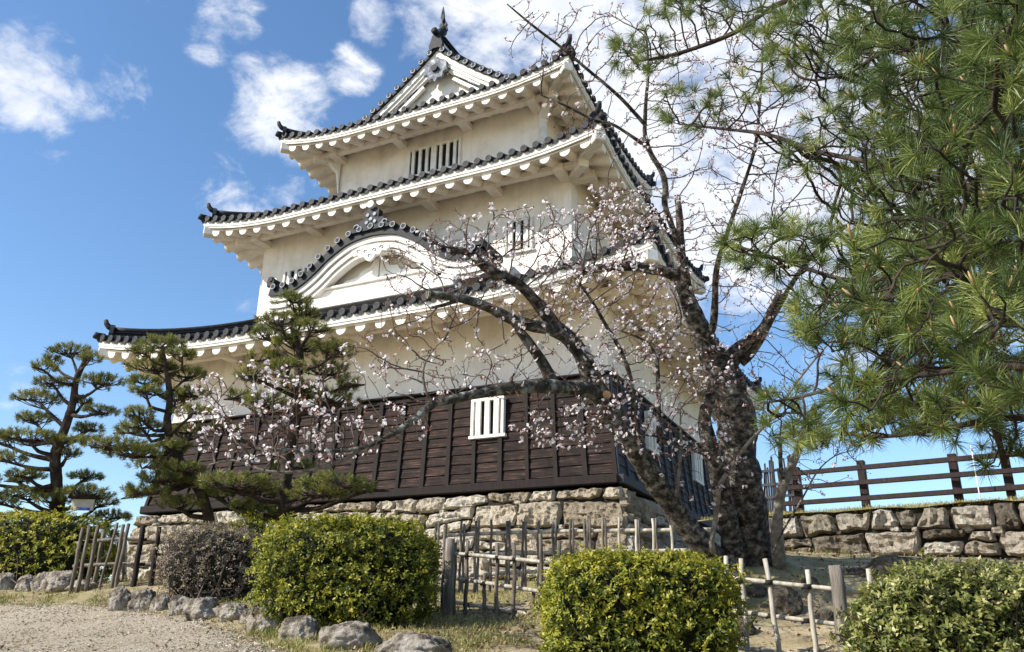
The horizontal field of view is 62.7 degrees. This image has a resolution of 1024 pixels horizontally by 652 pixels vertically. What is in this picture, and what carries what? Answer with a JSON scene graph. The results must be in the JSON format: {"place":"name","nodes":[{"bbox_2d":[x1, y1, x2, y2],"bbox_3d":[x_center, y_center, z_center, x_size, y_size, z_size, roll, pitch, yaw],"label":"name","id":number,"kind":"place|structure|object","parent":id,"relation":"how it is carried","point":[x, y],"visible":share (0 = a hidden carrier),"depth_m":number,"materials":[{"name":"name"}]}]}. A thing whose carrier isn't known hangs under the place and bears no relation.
{"place":"outdoors","nodes":[
{"label":"outdoors","id":0,"kind":"place"},
{"bbox_2d":[0,600,295,651],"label":"gravel path","id":1,"kind":"structure","parent":0,"point":[80,628],"depth_m":9.13,"materials":[{"name":"beige gravel"}]},
{"bbox_2d":[0,552,1023,651],"bbox_3d":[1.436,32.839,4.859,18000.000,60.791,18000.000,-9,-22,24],"label":"ground","id":2,"kind":"structure","parent":0,"point":[795,643],"depth_m":8.74,"materials":[{"name":"soil"}]},
{"bbox_2d":[0,572,15,589],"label":"boulder","id":3,"kind":"object","parent":2,"relation":"on","point":[6,582],"visible":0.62,"depth_m":14.14,"materials":[{"name":"grey stone"}]},
{"bbox_2d":[14,574,35,591],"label":"boulder","id":4,"kind":"object","parent":2,"relation":"on","point":[24,581],"visible":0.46,"depth_m":13.84,"materials":[{"name":"grey stone"}]},
{"bbox_2d":[30,572,49,591],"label":"boulder","id":5,"kind":"object","parent":2,"relation":"on","point":[35,583],"visible":0.38,"depth_m":13.63,"materials":[{"name":"grey stone"}]},
{"bbox_2d":[41,570,72,593],"bbox_3d":[-7.183,4.135,13.336,0.519,0.499,0.527,-9,-22,24],"label":"boulder","id":6,"kind":"object","parent":2,"relation":"on","point":[52,581],"visible":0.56,"depth_m":13.18,"materials":[{"name":"grey stone"}]},
{"bbox_2d":[0,505,131,584],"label":"clipped hedge","id":7,"kind":"object","parent":2,"relation":"on","point":[36,545],"visible":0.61,"depth_m":14.64,"materials":[{"name":"green plant"}]},
{"bbox_2d":[0,340,132,526],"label":"garden pine","id":8,"kind":"object","parent":2,"relation":"on","point":[55,491],"visible":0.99,"depth_m":15.53,"materials":[{"name":"green plant"}]},
{"bbox_2d":[64,580,102,590],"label":"boulder","id":9,"kind":"object","parent":2,"relation":"on","point":[92,584],"visible":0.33,"depth_m":12.79,"materials":[{"name":"grey stone"}]},
{"bbox_2d":[68,495,100,510],"bbox_3d":[-7.780,3.871,14.964,0.520,1.664,0.180,1,-20,0],"label":"notice board","id":10,"kind":"object","parent":2,"relation":"on","point":[83,502],"visible":0.88,"depth_m":15.18,"materials":[{"name":"white paint"}]},
{"bbox_2d":[97,544,126,581],"bbox_3d":[-7.672,4.492,15.971,0.664,0.780,0.469,1,-20,0],"label":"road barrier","id":11,"kind":"object","parent":2,"relation":"on","point":[123,567],"visible":0.08,"depth_m":16.03,"materials":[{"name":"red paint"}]},
{"bbox_2d":[107,586,130,610],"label":"boulder","id":12,"kind":"object","parent":2,"relation":"on","point":[119,598],"visible":0.59,"depth_m":11.11,"materials":[{"name":"grey stone"}]},
{"bbox_2d":[68,522,212,593],"bbox_3d":[-5.306,3.674,13.062,3.082,1.275,0.827,0,-20,1],"label":"stake fence","id":13,"kind":"object","parent":2,"relation":"on","point":[123,538],"visible":0.65,"depth_m":12.76,"materials":[{"name":"grey wood"}]},
{"bbox_2d":[68,331,214,530],"bbox_3d":[-5.509,2.011,12.868,2.136,3.835,1.820,-4,-21,13],"label":"garden pine","id":14,"kind":"object","parent":2,"relation":"on","point":[183,476],"visible":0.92,"depth_m":12.85,"materials":[{"name":"green plant"}]},
{"bbox_2d":[127,587,155,611],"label":"boulder","id":15,"kind":"object","parent":2,"relation":"on","point":[140,599],"visible":0.62,"depth_m":10.83,"materials":[{"name":"grey stone"}]},
{"bbox_2d":[149,593,169,611],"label":"boulder","id":16,"kind":"object","parent":2,"relation":"on","point":[159,601],"visible":0.59,"depth_m":10.46,"materials":[{"name":"grey stone"}]},
{"bbox_2d":[168,595,189,615],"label":"boulder","id":17,"kind":"object","parent":2,"relation":"on","point":[176,603],"visible":0.48,"depth_m":10.04,"materials":[{"name":"grey stone"}]},
{"bbox_2d":[0,587,366,651],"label":"path edge grass","id":18,"kind":"structure","parent":2,"relation":"on","point":[3,598],"depth_m":7.87,"materials":[{"name":"plant"}]},
{"bbox_2d":[182,597,219,621],"bbox_3d":[-3.587,3.296,9.684,0.432,0.341,0.387,4,-21,-7],"label":"boulder","id":19,"kind":"object","parent":2,"relation":"on","point":[197,608],"visible":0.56,"depth_m":9.58,"materials":[{"name":"grey stone"}]},
{"bbox_2d":[146,520,265,601],"bbox_3d":[-4.006,3.175,11.141,1.557,1.202,1.276,-4,-21,13],"label":"leafless shrub","id":20,"kind":"object","parent":2,"relation":"on","point":[203,561],"visible":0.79,"depth_m":10.83,"materials":[{"name":"grey plant"}]},
{"bbox_2d":[212,601,247,622],"bbox_3d":[-3.052,3.131,9.105,0.327,0.274,0.371,18,-27,-39],"label":"boulder","id":21,"kind":"object","parent":2,"relation":"on","point":[222,613],"visible":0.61,"depth_m":9.01,"materials":[{"name":"grey stone"}]},
{"bbox_2d":[238,608,251,623],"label":"boulder","id":22,"kind":"object","parent":2,"relation":"on","point":[244,615],"visible":0.25,"depth_m":8.68,"materials":[{"name":"grey stone"}]},
{"bbox_2d":[222,511,271,587],"bbox_3d":[-3.800,3.292,12.057,0.915,1.292,0.781,-9,-22,24],"label":"shrub","id":23,"kind":"object","parent":2,"relation":"on","point":[252,521],"visible":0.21,"depth_m":12.11,"materials":[{"name":"green plant"}]},
{"bbox_2d":[244,600,286,633],"bbox_3d":[-2.379,2.863,8.120,0.406,0.425,0.269,1,-20,1],"label":"boulder","id":24,"kind":"object","parent":2,"relation":"on","point":[255,621],"visible":0.38,"depth_m":8.03,"materials":[{"name":"grey stone"}]},
{"bbox_2d":[192,287,388,547],"bbox_3d":[-3.632,1.750,12.610,3.296,4.306,2.192,-9,-22,24],"label":"garden pine","id":25,"kind":"object","parent":2,"relation":"on","point":[254,487],"visible":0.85,"depth_m":12.46,"materials":[{"name":"green plant"}]},
{"bbox_2d":[277,615,320,641],"bbox_3d":[-1.847,2.672,7.306,0.380,0.304,0.272,6,-21,-13],"label":"boulder","id":26,"kind":"object","parent":2,"relation":"on","point":[304,625],"visible":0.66,"depth_m":7.23,"materials":[{"name":"grey stone"}]},
{"bbox_2d":[228,508,451,629],"bbox_3d":[-1.658,2.524,8.528,2.097,1.303,1.564,2,-20,-4],"label":"clipped hedge","id":27,"kind":"object","parent":2,"relation":"on","point":[345,568],"visible":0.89,"depth_m":8.04,"materials":[{"name":"green plant"}]},
{"bbox_2d":[318,620,382,649],"bbox_3d":[-1.323,2.570,6.804,0.526,0.350,0.478,-9,-22,24],"label":"boulder","id":28,"kind":"object","parent":2,"relation":"on","point":[357,634],"visible":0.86,"depth_m":6.67,"materials":[{"name":"grey stone"}]},
{"bbox_2d":[374,632,453,651],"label":"boulder","id":29,"kind":"object","parent":2,"relation":"on","point":[408,642],"visible":0.99,"depth_m":6.18,"materials":[{"name":"grey stone"}]},
{"bbox_2d":[92,7,766,581],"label":"castle keep","id":30,"kind":"structure","parent":2,"relation":"on","point":[442,129],"depth_m":19.84,"materials":[{"name":"white paint"}]},
{"bbox_2d":[426,527,560,619],"bbox_3d":[-0.314,2.764,9.021,2.065,1.222,0.312,-12,-24,30],"label":"bamboo fence","id":31,"kind":"object","parent":2,"relation":"on","point":[448,601],"visible":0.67,"depth_m":9.02,"materials":[{"name":"beige wood"}]},
{"bbox_2d":[0,548,1022,651],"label":"fallen leaves","id":32,"kind":"object","parent":2,"relation":"on","point":[533,626],"visible":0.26,"depth_m":8.38,"materials":[{"name":"brown plant"}]},
{"bbox_2d":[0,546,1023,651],"bbox_3d":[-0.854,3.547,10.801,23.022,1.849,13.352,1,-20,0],"label":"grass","id":33,"kind":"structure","parent":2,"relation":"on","point":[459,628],"depth_m":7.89,"materials":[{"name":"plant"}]},
{"bbox_2d":[177,0,894,570],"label":"cherry tree","id":34,"kind":"object","parent":2,"relation":"on","point":[739,500],"visible":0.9,"depth_m":8.80,"materials":[{"name":"brown plant"}]},
{"bbox_2d":[428,517,710,594],"bbox_3d":[0.755,3.517,12.686,4.500,1.176,0.395,-5,-21,16],"label":"paling fence","id":35,"kind":"object","parent":2,"relation":"on","point":[586,530],"visible":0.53,"depth_m":12.74,"materials":[{"name":"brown wood"}]},
{"bbox_2d":[528,540,757,651],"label":"clipped hedge","id":36,"kind":"object","parent":2,"relation":"on","point":[622,600],"visible":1,"depth_m":6.11,"materials":[{"name":"green plant"}]},
{"bbox_2d":[737,618,755,635],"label":"rock","id":37,"kind":"object","parent":2,"relation":"on","point":[752,629],"visible":0.45,"depth_m":7.79,"materials":[{"name":"grey stone"}]},
{"bbox_2d":[740,583,767,597],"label":"rock","id":38,"kind":"object","parent":2,"relation":"on","point":[759,591],"visible":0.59,"depth_m":8.64,"materials":[{"name":"grey stone"}]},
{"bbox_2d":[768,586,803,615],"bbox_3d":[2.713,2.748,8.315,0.343,0.372,0.223,-2,-21,7],"label":"rock","id":39,"kind":"object","parent":2,"relation":"on","point":[787,600],"visible":0.62,"depth_m":8.24,"materials":[{"name":"grey stone"}]},
{"bbox_2d":[723,556,872,651],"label":"bamboo fence","id":40,"kind":"object","parent":2,"relation":"on","point":[838,589],"visible":0.61,"depth_m":6.94,"materials":[{"name":"grey wood"}]},
{"bbox_2d":[795,576,818,584],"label":"rock","id":41,"kind":"object","parent":2,"relation":"on","point":[814,580],"visible":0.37,"depth_m":8.87,"materials":[{"name":"grey stone"}]},
{"bbox_2d":[599,0,1023,488],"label":"pine tree","id":42,"kind":"object","parent":2,"relation":"on","point":[983,112],"visible":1,"depth_m":3.06,"materials":[{"name":"green plant"}]},
{"bbox_2d":[815,609,833,620],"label":"rock","id":43,"kind":"object","parent":2,"relation":"on","point":[825,614],"visible":0.59,"depth_m":7.91,"materials":[{"name":"grey stone"}]},
{"bbox_2d":[843,567,865,576],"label":"rock","id":44,"kind":"object","parent":2,"relation":"on","point":[851,571],"visible":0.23,"depth_m":9.14,"materials":[{"name":"grey stone"}]},
{"bbox_2d":[862,554,913,578],"bbox_3d":[4.089,2.659,9.031,0.621,0.401,0.378,-2,-21,8],"label":"rock","id":45,"kind":"object","parent":2,"relation":"on","point":[879,563],"visible":0.32,"depth_m":8.96,"materials":[{"name":"grey stone"}]},
{"bbox_2d":[768,502,1023,560],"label":"retaining wall","id":46,"kind":"structure","parent":2,"relation":"on","point":[995,531],"depth_m":11.77,"materials":[{"name":"grey stone"}]},
{"bbox_2d":[829,547,1023,651],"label":"leafy shrub","id":47,"kind":"object","parent":2,"relation":"on","point":[945,605],"visible":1,"depth_m":5.42,"materials":[{"name":"green plant"}]},
{"bbox_2d":[0,0,1023,580],"label":"sky","id":48,"kind":"structure","parent":0,"point":[121,121],"materials":[{"name":"blue"}]},
{"bbox_2d":[698,499,1023,520],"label":"grass bank","id":49,"kind":"structure","parent":0,"point":[948,505],"depth_m":12.06,"materials":[{"name":"green plant"}]},
{"bbox_2d":[761,455,795,513],"bbox_3d":[4.888,3.246,16.191,0.180,1.472,1.536,13,-23,-28],"label":"lattice screen","id":50,"kind":"object","parent":49,"relation":"on","point":[771,486],"visible":0.15,"depth_m":16.04,"materials":[{"name":"grey wood"}]},
{"bbox_2d":[783,451,1023,512],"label":"wooden railing","id":51,"kind":"object","parent":49,"relation":"on","point":[958,491],"visible":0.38,"depth_m":13.83,"materials":[{"name":"brown wood"}]},
{"bbox_2d":[970,445,980,500],"bbox_3d":[7.115,2.547,12.787,0.035,1.500,0.040,-9,-22,24],"label":"marker pole","id":52,"kind":"object","parent":49,"relation":"on","point":[975,473],"visible":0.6,"depth_m":12.86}
]}

